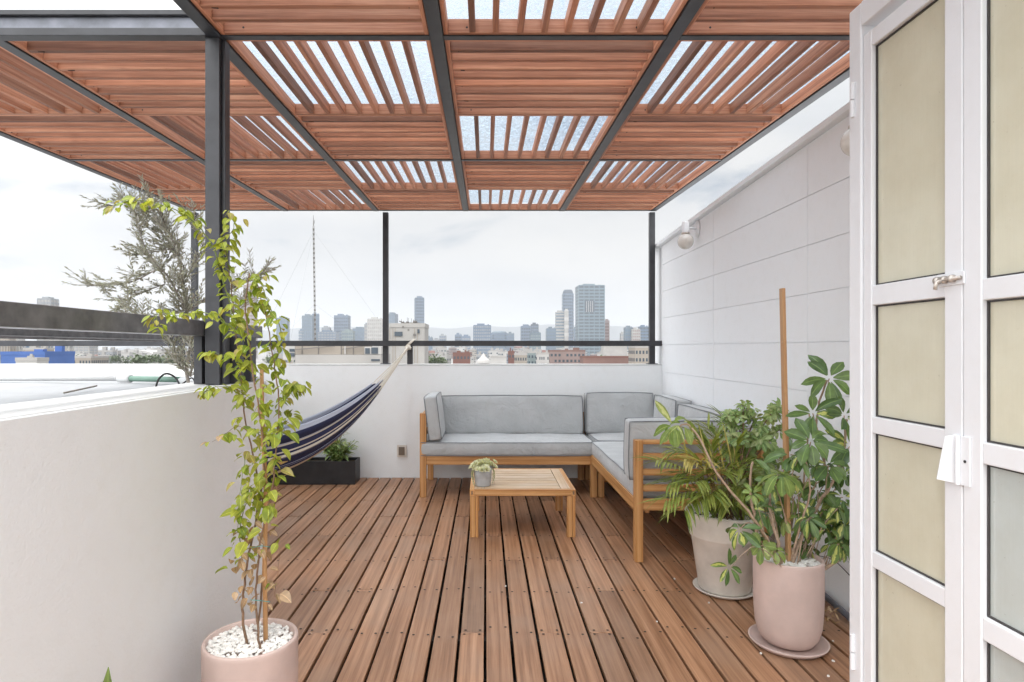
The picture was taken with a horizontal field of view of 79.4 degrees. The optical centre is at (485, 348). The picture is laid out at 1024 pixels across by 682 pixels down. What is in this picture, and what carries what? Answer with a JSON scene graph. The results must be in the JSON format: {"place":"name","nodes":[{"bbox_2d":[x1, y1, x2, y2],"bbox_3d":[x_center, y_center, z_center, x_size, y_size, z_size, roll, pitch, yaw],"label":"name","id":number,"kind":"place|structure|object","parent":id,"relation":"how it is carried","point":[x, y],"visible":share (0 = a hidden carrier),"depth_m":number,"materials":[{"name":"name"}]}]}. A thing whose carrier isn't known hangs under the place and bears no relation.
{"place":"outdoors","nodes":[
{"label":"outdoors","id":0,"kind":"place"},
{"bbox_2d":[0,339,15,363],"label":"apartment block","id":1,"kind":"structure","parent":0,"point":[6,348],"depth_m":419.60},
{"bbox_2d":[14,339,25,350],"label":"apartment block","id":2,"kind":"structure","parent":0,"point":[19,348],"depth_m":431.85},
{"bbox_2d":[15,354,48,363],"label":"building","id":3,"kind":"structure","parent":0,"point":[31,359],"depth_m":150.00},
{"bbox_2d":[0,346,74,363],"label":"building","id":4,"kind":"structure","parent":0,"point":[59,355],"depth_m":167.02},
{"bbox_2d":[23,346,53,350],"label":"building","id":5,"kind":"structure","parent":0,"point":[37,347],"depth_m":261.88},
{"bbox_2d":[37,297,58,340],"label":"tower","id":6,"kind":"structure","parent":0,"point":[51,301],"depth_m":900.00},
{"bbox_2d":[66,340,73,350],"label":"apartment block","id":7,"kind":"structure","parent":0,"point":[69,348],"depth_m":580.69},
{"bbox_2d":[75,351,87,355],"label":"building","id":8,"kind":"structure","parent":0,"point":[81,353],"depth_m":840.15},
{"bbox_2d":[74,346,97,354],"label":"apartment block","id":9,"kind":"structure","parent":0,"point":[90,349],"depth_m":900.00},
{"bbox_2d":[75,354,108,363],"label":"building","id":10,"kind":"structure","parent":0,"point":[90,359],"depth_m":301.13,"materials":[{"name":"concrete"}]},
{"bbox_2d":[80,360,107,362],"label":"window","id":11,"kind":"structure","parent":10,"relation":"in","point":[103,361],"depth_m":305.70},
{"bbox_2d":[111,347,120,363],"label":"building","id":12,"kind":"structure","parent":0,"point":[118,351],"depth_m":624.22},
{"bbox_2d":[121,349,133,363],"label":"building","id":13,"kind":"structure","parent":0,"point":[125,353],"depth_m":620.95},
{"bbox_2d":[121,350,156,362],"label":"building","id":14,"kind":"structure","parent":0,"point":[149,352],"depth_m":700.00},
{"bbox_2d":[134,350,146,356],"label":"building","id":15,"kind":"structure","parent":0,"point":[138,353],"depth_m":665.78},
{"bbox_2d":[243,282,257,357],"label":"tower","id":16,"kind":"structure","parent":0,"point":[251,316],"depth_m":1500.00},
{"bbox_2d":[266,347,274,356],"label":"building","id":17,"kind":"structure","parent":0,"point":[268,354],"depth_m":1383.40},
{"bbox_2d":[262,356,279,363],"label":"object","id":18,"kind":"object","parent":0,"point":[267,359],"visible":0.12,"depth_m":455.55,"materials":[{"name":"white concrete"}]},
{"bbox_2d":[276,316,289,355],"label":"tower","id":19,"kind":"structure","parent":0,"point":[284,321],"depth_m":1900.00,"materials":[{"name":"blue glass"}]},
{"bbox_2d":[318,330,339,340],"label":"tower","id":20,"kind":"structure","parent":0,"point":[327,335],"depth_m":2000.00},
{"bbox_2d":[0,364,661,489],"bbox_3d":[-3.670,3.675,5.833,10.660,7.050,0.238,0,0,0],"label":"parapet wall","id":21,"kind":"structure","parent":0,"point":[383,426],"depth_m":5.72,"materials":[{"name":"white paint"}]},
{"bbox_2d":[0,341,661,363],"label":"railing","id":22,"kind":"object","parent":21,"relation":"on","point":[363,343],"visible":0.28,"depth_m":5.70,"materials":[{"name":"grey metal"}]},
{"bbox_2d":[266,339,414,475],"bbox_3d":[-1.381,0.393,4.407,0.166,0.960,3.063,0,0,27],"label":"hammock","id":23,"kind":"object","parent":22,"relation":"hanging from","point":[318,433],"visible":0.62,"depth_m":4.65,"materials":[{"name":"fabric"}]},
{"bbox_2d":[397,445,406,456],"bbox_3d":[-0.777,0.951,5.700,0.088,0.110,0.017,0,0,0],"label":"wall socket","id":24,"kind":"object","parent":21,"relation":"attached to","point":[401,450],"depth_m":5.70,"materials":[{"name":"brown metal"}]},
{"bbox_2d":[0,0,862,384],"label":"pergola","id":25,"kind":"object","parent":21,"relation":"on","point":[156,98],"visible":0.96,"depth_m":2.89,"materials":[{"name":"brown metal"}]},
{"bbox_2d":[334,314,350,340],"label":"tower","id":26,"kind":"structure","parent":0,"point":[343,320],"depth_m":2100.00,"materials":[{"name":"concrete"}]},
{"bbox_2d":[342,329,354,340],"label":"tower","id":27,"kind":"structure","parent":0,"point":[348,334],"depth_m":1500.00,"materials":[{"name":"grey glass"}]},
{"bbox_2d":[256,351,452,363],"bbox_3d":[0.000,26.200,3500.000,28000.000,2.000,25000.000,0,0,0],"label":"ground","id":28,"kind":"structure","parent":0,"point":[260,358],"depth_m":1495.58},
{"bbox_2d":[98,347,116,363],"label":"building","id":29,"kind":"structure","parent":28,"relation":"on","point":[110,351],"depth_m":549.92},
{"bbox_2d":[109,354,126,363],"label":"city tree","id":30,"kind":"object","parent":28,"relation":"on","point":[115,359],"visible":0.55,"depth_m":471.44,"materials":[{"name":"green plant"}]},
{"bbox_2d":[121,353,156,363],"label":"city tree","id":31,"kind":"object","parent":28,"relation":"on","point":[138,359],"visible":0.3,"depth_m":300.69,"materials":[{"name":"green plant"}]},
{"bbox_2d":[147,353,167,363],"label":"city tree","id":32,"kind":"object","parent":28,"relation":"on","point":[155,357],"visible":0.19,"depth_m":438.34,"materials":[{"name":"green plant"}]},
{"bbox_2d":[155,354,185,363],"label":"city tree","id":33,"kind":"object","parent":28,"relation":"on","point":[164,362],"visible":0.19,"depth_m":332.82,"materials":[{"name":"green plant"}]},
{"bbox_2d":[298,329,303,340],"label":"tower","id":34,"kind":"structure","parent":28,"relation":"on","point":[301,334],"depth_m":1900.00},
{"bbox_2d":[302,314,314,340],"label":"tower","id":35,"kind":"structure","parent":28,"relation":"on","point":[308,322],"depth_m":1900.00,"materials":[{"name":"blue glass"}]},
{"bbox_2d":[312,312,318,340],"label":"tower","id":36,"kind":"structure","parent":28,"relation":"on","point":[317,325],"depth_m":2003.18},
{"bbox_2d":[256,215,391,363],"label":"radio mast","id":37,"kind":"object","parent":28,"relation":"on","point":[315,305],"visible":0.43,"depth_m":111.96,"materials":[{"name":"metal"}]},
{"bbox_2d":[283,346,389,363],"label":"building","id":38,"kind":"structure","parent":28,"relation":"on","point":[336,355],"depth_m":82.10,"materials":[{"name":"concrete"}]},
{"bbox_2d":[371,347,377,353],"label":"window","id":39,"kind":"structure","parent":38,"relation":"in","point":[374,350],"depth_m":82.10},
{"bbox_2d":[428,354,446,363],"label":"city tree","id":40,"kind":"object","parent":28,"relation":"on","point":[439,359],"visible":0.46,"depth_m":365.01,"materials":[{"name":"green plant"}]},
{"bbox_2d":[462,335,470,350],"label":"tower","id":41,"kind":"structure","parent":28,"relation":"on","point":[466,338],"depth_m":1800.00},
{"bbox_2d":[470,348,476,356],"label":"building","id":42,"kind":"structure","parent":28,"relation":"on","point":[474,351],"depth_m":1395.61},
{"bbox_2d":[476,353,489,363],"bbox_3d":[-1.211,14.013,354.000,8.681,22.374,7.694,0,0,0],"label":"tent","id":43,"kind":"object","parent":28,"relation":"on","point":[483,359],"visible":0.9,"depth_m":351.49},
{"bbox_2d":[520,324,530,346],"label":"tower","id":44,"kind":"structure","parent":28,"relation":"on","point":[525,330],"depth_m":1899.60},
{"bbox_2d":[352,327,363,340],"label":"tower","id":45,"kind":"structure","parent":0,"point":[359,333],"depth_m":1799.60,"materials":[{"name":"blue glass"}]},
{"bbox_2d":[364,323,366,340],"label":"tower","id":46,"kind":"structure","parent":0,"point":[365,331],"depth_m":1350.00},
{"bbox_2d":[98,324,648,350],"bbox_3d":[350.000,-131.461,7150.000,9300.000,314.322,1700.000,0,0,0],"label":"hills","id":47,"kind":"structure","parent":0,"point":[614,332],"depth_m":6966.93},
{"bbox_2d":[367,317,382,346],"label":"tower","id":48,"kind":"structure","parent":0,"point":[374,329],"depth_m":1299.60,"materials":[{"name":"concrete"}]},
{"bbox_2d":[389,312,397,322],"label":"tower","id":49,"kind":"structure","parent":0,"point":[393,317],"depth_m":2003.54,"materials":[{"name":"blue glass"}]},
{"bbox_2d":[389,318,428,363],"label":"building","id":50,"kind":"structure","parent":0,"point":[407,331],"depth_m":130.00,"materials":[{"name":"concrete"}]},
{"bbox_2d":[414,296,423,322],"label":"tower","id":51,"kind":"structure","parent":0,"point":[418,309],"depth_m":2002.46,"materials":[{"name":"glass"}]},
{"bbox_2d":[0,0,849,348],"label":"sky","id":52,"kind":"structure","parent":0,"point":[468,268],"materials":[{"name":"white"}]},
{"bbox_2d":[428,336,432,350],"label":"tower","id":53,"kind":"structure","parent":0,"point":[430,339],"depth_m":1900.00,"materials":[{"name":"blue glass"}]},
{"bbox_2d":[437,346,446,353],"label":"building","id":54,"kind":"structure","parent":0,"point":[443,349],"depth_m":1091.49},
{"bbox_2d":[435,352,450,363],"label":"building","id":55,"kind":"structure","parent":0,"point":[446,356],"depth_m":554.12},
{"bbox_2d":[439,334,446,346],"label":"tower","id":56,"kind":"structure","parent":0,"point":[442,337],"depth_m":1800.00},
{"bbox_2d":[448,346,456,358],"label":"building","id":57,"kind":"structure","parent":0,"point":[452,349],"depth_m":1459.93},
{"bbox_2d":[455,333,461,346],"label":"tower","id":58,"kind":"structure","parent":0,"point":[458,336],"depth_m":1900.00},
{"bbox_2d":[453,350,470,363],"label":"building","id":59,"kind":"structure","parent":0,"point":[459,357],"depth_m":330.00,"materials":[{"name":"brick"}]},
{"bbox_2d":[470,355,475,363],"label":"building","id":60,"kind":"structure","parent":0,"point":[472,360],"depth_m":765.95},
{"bbox_2d":[473,324,490,353],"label":"tower","id":61,"kind":"structure","parent":0,"point":[481,332],"depth_m":1399.60,"materials":[{"name":"concrete"}]},
{"bbox_2d":[488,348,498,363],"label":"building","id":62,"kind":"structure","parent":0,"point":[492,352],"depth_m":885.90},
{"bbox_2d":[490,356,506,363],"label":"building","id":63,"kind":"structure","parent":0,"point":[497,359],"depth_m":280.00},
{"bbox_2d":[491,331,506,350],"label":"tower","id":64,"kind":"structure","parent":0,"point":[498,335],"depth_m":1699.60,"materials":[{"name":"blue glass"}]},
{"bbox_2d":[498,348,507,363],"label":"building","id":65,"kind":"structure","parent":0,"point":[501,352],"depth_m":785.88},
{"bbox_2d":[507,332,513,350],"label":"tower","id":66,"kind":"structure","parent":0,"point":[510,336],"depth_m":1800.00,"materials":[{"name":"blue glass"}]},
{"bbox_2d":[508,348,514,363],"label":"building","id":67,"kind":"structure","parent":0,"point":[511,356],"depth_m":330.00,"materials":[{"name":"brick"}]},
{"bbox_2d":[305,500,724,681],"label":"roof slab","id":68,"kind":"structure","parent":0,"point":[485,660],"depth_m":2.96,"materials":[{"name":"wood"}]},
{"bbox_2d":[0,380,265,681],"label":"parapet wall","id":69,"kind":"structure","parent":68,"relation":"on","point":[115,531],"depth_m":1.62,"materials":[{"name":"white paint"}]},
{"bbox_2d":[0,301,261,383],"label":"railing","id":70,"kind":"object","parent":69,"relation":"on","point":[18,315],"visible":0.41,"depth_m":1.74,"materials":[{"name":"metal"}]},
{"bbox_2d":[267,478,849,681],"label":"deck","id":71,"kind":"structure","parent":68,"relation":"on","point":[322,531],"depth_m":2.99,"materials":[{"name":"wood"}]},
{"bbox_2d":[103,667,111,681],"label":"snake plant","id":72,"kind":"object","parent":71,"relation":"on","point":[107,678],"visible":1,"depth_m":1.36,"materials":[{"name":"green plant"}]},
{"bbox_2d":[103,195,311,681],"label":"potted vine","id":73,"kind":"object","parent":71,"relation":"on","point":[259,649],"visible":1,"depth_m":1.84,"materials":[{"name":"green plant"}]},
{"bbox_2d":[267,457,359,484],"bbox_3d":[-1.609,1.097,5.522,0.923,0.205,0.215,0,0,0],"label":"planter box","id":74,"kind":"object","parent":71,"relation":"on","point":[319,471],"visible":0.5,"depth_m":5.42,"materials":[{"name":"plastic"}]},
{"bbox_2d":[322,433,349,460],"bbox_3d":[-1.363,0.831,5.538,0.275,0.379,0.239,0,0,0],"label":"leafy plant","id":75,"kind":"object","parent":74,"relation":"in","point":[338,441],"visible":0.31,"depth_m":5.52,"materials":[{"name":"green plant"}]},
{"bbox_2d":[321,439,357,460],"bbox_3d":[-1.331,0.917,5.504,0.389,0.229,0.326,0,0,0],"label":"leafy plant","id":76,"kind":"object","parent":74,"relation":"in","point":[340,455],"visible":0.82,"depth_m":5.47,"materials":[{"name":"green plant"}]},
{"bbox_2d":[420,392,596,496],"bbox_3d":[0.182,0.789,5.296,1.426,0.822,0.727,0,0,0],"label":"garden sofa","id":77,"kind":"object","parent":71,"relation":"on","point":[509,429],"visible":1,"depth_m":5.25,"materials":[{"name":"fabric"}]},
{"bbox_2d":[470,468,575,536],"bbox_3d":[0.235,1.048,4.252,0.672,0.304,0.696,0,0,0],"label":"coffee table","id":78,"kind":"object","parent":71,"relation":"on","point":[556,483],"visible":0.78,"depth_m":3.96,"materials":[{"name":"brown wood"}]},
{"bbox_2d":[468,458,497,486],"bbox_3d":[-0.016,0.808,4.022,0.200,0.174,0.219,0,0,0],"label":"succulent pot","id":79,"kind":"object","parent":78,"relation":"on","point":[482,469],"visible":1,"depth_m":3.98,"materials":[{"name":"ceramic"}]},
{"bbox_2d":[584,392,768,561],"bbox_3d":[1.218,0.795,4.558,0.809,0.810,2.215,0,0,0],"label":"garden sofa","id":80,"kind":"object","parent":71,"relation":"on","point":[620,428],"visible":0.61,"depth_m":3.66,"materials":[{"name":"fabric"}]},
{"bbox_2d":[693,577,752,599],"bbox_3d":[1.185,1.189,3.060,0.300,0.019,0.300,0,0,0],"label":"saucer","id":81,"kind":"object","parent":71,"relation":"on","point":[699,588],"visible":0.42,"depth_m":2.97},
{"bbox_2d":[633,397,792,596],"bbox_3d":[1.130,0.720,2.997,0.876,0.936,0.568,0,0,0],"label":"potted palm","id":82,"kind":"object","parent":81,"relation":"on","point":[711,516],"visible":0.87,"depth_m":2.98,"materials":[{"name":"plant"}]},
{"bbox_2d":[748,624,829,659],"bbox_3d":[1.226,1.186,2.500,0.300,0.023,0.300,0,0,0],"label":"saucer","id":83,"kind":"object","parent":71,"relation":"on","point":[821,647],"visible":0.55,"depth_m":2.43,"materials":[{"name":"ceramic"}]},
{"bbox_2d":[654,288,849,650],"bbox_3d":[1.128,0.474,2.506,0.909,1.432,0.353,0,0,-7],"label":"potted schefflera","id":84,"kind":"object","parent":83,"relation":"on","point":[789,593],"visible":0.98,"depth_m":2.44,"materials":[{"name":"green plant"}]},
{"bbox_2d":[824,606,838,623],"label":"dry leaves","id":85,"kind":"object","parent":71,"relation":"on","point":[830,610],"visible":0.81,"depth_m":2.57,"materials":[{"name":"brown plant"}]},
{"bbox_2d":[825,592,849,621],"bbox_3d":[1.581,1.167,2.675,0.034,0.032,0.552,0,0,3],"label":"conduit","id":86,"kind":"object","parent":71,"relation":"on","point":[841,610],"visible":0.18,"depth_m":2.76,"materials":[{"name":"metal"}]},
{"bbox_2d":[850,0,1023,681],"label":"folding door","id":87,"kind":"structure","parent":71,"relation":"on","point":[936,340],"depth_m":1.44,"materials":[{"name":"white paint"}]},
{"bbox_2d":[864,0,963,681],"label":"door leaf","id":88,"kind":"structure","parent":87,"relation":"in","point":[914,57],"depth_m":1.51,"materials":[{"name":"white paint"}]},
{"bbox_2d":[964,0,1023,681],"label":"door leaf","id":89,"kind":"structure","parent":87,"relation":"in","point":[993,29],"depth_m":1.27,"materials":[{"name":"white paint"}]},
{"bbox_2d":[655,101,849,612],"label":"panel wall","id":90,"kind":"structure","parent":68,"relation":"on","point":[769,229],"depth_m":3.54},
{"bbox_2d":[677,220,699,248],"bbox_3d":[1.548,-0.869,4.715,0.162,0.228,0.130,0,0,0],"label":"wall lamp","id":91,"kind":"object","parent":90,"relation":"attached to","point":[685,240],"visible":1,"depth_m":4.68,"materials":[{"name":"glass"}]},
{"bbox_2d":[840,106,849,155],"bbox_3d":[1.534,-0.889,2.495,0.189,0.228,0.130,0,0,0],"label":"wall lamp","id":92,"kind":"object","parent":90,"relation":"attached to","point":[845,143],"visible":0.15,"depth_m":2.48,"materials":[{"name":"glass"}]},
{"bbox_2d":[514,350,526,363],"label":"building","id":93,"kind":"structure","parent":0,"point":[520,357],"depth_m":300.00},
{"bbox_2d":[527,348,538,363],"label":"building","id":94,"kind":"structure","parent":0,"point":[531,356],"depth_m":330.00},
{"bbox_2d":[530,323,538,331],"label":"tower","id":95,"kind":"structure","parent":0,"point":[534,326],"depth_m":1999.60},
{"bbox_2d":[529,331,540,350],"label":"tower","id":96,"kind":"structure","parent":0,"point":[534,336],"depth_m":1300.00,"materials":[{"name":"blue glass"}]},
{"bbox_2d":[536,349,548,363],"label":"building","id":97,"kind":"structure","parent":0,"point":[542,358],"depth_m":310.00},
{"bbox_2d":[546,327,555,349],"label":"tower","id":98,"kind":"structure","parent":0,"point":[550,333],"depth_m":1500.00,"materials":[{"name":"blue glass"}]},
{"bbox_2d":[555,310,563,349],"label":"tower","id":99,"kind":"structure","parent":0,"point":[559,320],"depth_m":1600.00,"materials":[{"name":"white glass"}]},
{"bbox_2d":[548,348,584,363],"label":"building","id":100,"kind":"structure","parent":0,"point":[566,356],"depth_m":340.00,"materials":[{"name":"brick"}]},
{"bbox_2d":[549,354,583,361],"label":"window","id":101,"kind":"structure","parent":100,"relation":"in","point":[549,354],"depth_m":339.96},
{"bbox_2d":[564,309,568,348],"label":"tower","id":102,"kind":"structure","parent":0,"point":[566,324],"depth_m":1590.00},
{"bbox_2d":[562,290,573,348],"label":"tower","id":103,"kind":"structure","parent":0,"point":[568,299],"depth_m":2099.60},
{"bbox_2d":[575,284,604,355],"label":"tower","id":104,"kind":"structure","parent":0,"point":[589,312],"depth_m":1699.60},
{"bbox_2d":[580,356,627,363],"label":"building","id":105,"kind":"structure","parent":0,"point":[603,359],"depth_m":290.00,"materials":[{"name":"brick"}]},
{"bbox_2d":[605,319,609,340],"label":"tower","id":106,"kind":"structure","parent":0,"point":[607,328],"depth_m":1750.00,"materials":[{"name":"concrete"}]},
{"bbox_2d":[601,346,626,355],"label":"building","id":107,"kind":"structure","parent":0,"point":[613,350],"depth_m":500.00,"materials":[{"name":"concrete"}]},
{"bbox_2d":[623,326,632,349],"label":"tower","id":108,"kind":"structure","parent":0,"point":[626,333],"depth_m":1500.00,"materials":[{"name":"blue glass"}]},
{"bbox_2d":[631,327,639,340],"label":"tower","id":109,"kind":"structure","parent":0,"point":[635,333],"depth_m":1480.00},
{"bbox_2d":[628,346,648,363],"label":"building","id":110,"kind":"structure","parent":0,"point":[638,354],"depth_m":260.00,"materials":[{"name":"concrete"}]},
{"bbox_2d":[629,351,647,361],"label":"window","id":111,"kind":"structure","parent":110,"relation":"in","point":[629,351],"depth_m":259.89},
{"bbox_2d":[638,325,648,340],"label":"tower","id":112,"kind":"structure","parent":0,"point":[644,333],"depth_m":1600.00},
{"bbox_3d":[-1.785,0.900,4.100,1.130,1.200,3.200,0,0,0],"label":"alcove wall","id":113,"kind":"object","parent":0,"visible":0},
{"bbox_2d":[0,381,177,404],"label":"flat roof","id":114,"kind":"structure","parent":113,"relation":"on","point":[17,391],"depth_m":4.11,"materials":[{"name":"concrete"}]},
{"bbox_2d":[0,376,115,380],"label":"drain pipe","id":115,"kind":"object","parent":114,"relation":"on","point":[57,378],"visible":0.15,"depth_m":4.62,"materials":[{"name":"white plastic"}]},
{"bbox_2d":[63,385,96,393],"bbox_3d":[-2.410,0.244,3.675,0.010,0.022,0.461,0,0,-13],"label":"downspout","id":116,"kind":"object","parent":114,"relation":"on","point":[79,389],"visible":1,"depth_m":3.65,"materials":[{"name":"metal"}]},
{"bbox_2d":[0,328,192,341],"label":"railing","id":117,"kind":"object","parent":114,"relation":"on","point":[9,333],"depth_m":3.31,"materials":[{"name":"metal"}]},
{"bbox_2d":[116,374,132,382],"bbox_3d":[-2.670,0.225,4.565,0.104,0.062,0.062,0,0,17],"label":"pipe coupling","id":118,"kind":"object","parent":114,"relation":"on","point":[121,378],"visible":0.89,"depth_m":4.54,"materials":[{"name":"white plastic"}]},
{"bbox_2d":[128,376,179,381],"bbox_3d":[-2.395,0.225,4.480,0.554,0.041,0.041,0,0,17],"label":"drain pipe","id":119,"kind":"object","parent":114,"relation":"on","point":[151,378],"visible":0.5,"depth_m":4.47,"materials":[{"name":"plastic"}]},
{"bbox_2d":[155,373,179,386],"bbox_3d":[-1.963,0.198,3.802,0.139,0.092,0.080,0,0,-28],"label":"black cable","id":120,"kind":"object","parent":114,"relation":"on","point":[162,375],"visible":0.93,"depth_m":3.79,"materials":[{"name":"rubber"}]},
{"bbox_2d":[178,376,193,383],"bbox_3d":[-1.910,0.220,4.050,0.244,0.078,0.067,0,0,24],"label":"pipe end","id":121,"kind":"object","parent":114,"relation":"on","point":[181,379],"visible":0.25,"depth_m":4.05,"materials":[{"name":"white plastic"}]},
{"bbox_2d":[61,174,280,382],"bbox_3d":[-1.542,-0.337,3.097,1.033,1.093,0.598,0,0,0],"label":"olive tree","id":122,"kind":"object","parent":113,"relation":"on","point":[160,220],"visible":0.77,"depth_m":3.06,"materials":[{"name":"green plant"}]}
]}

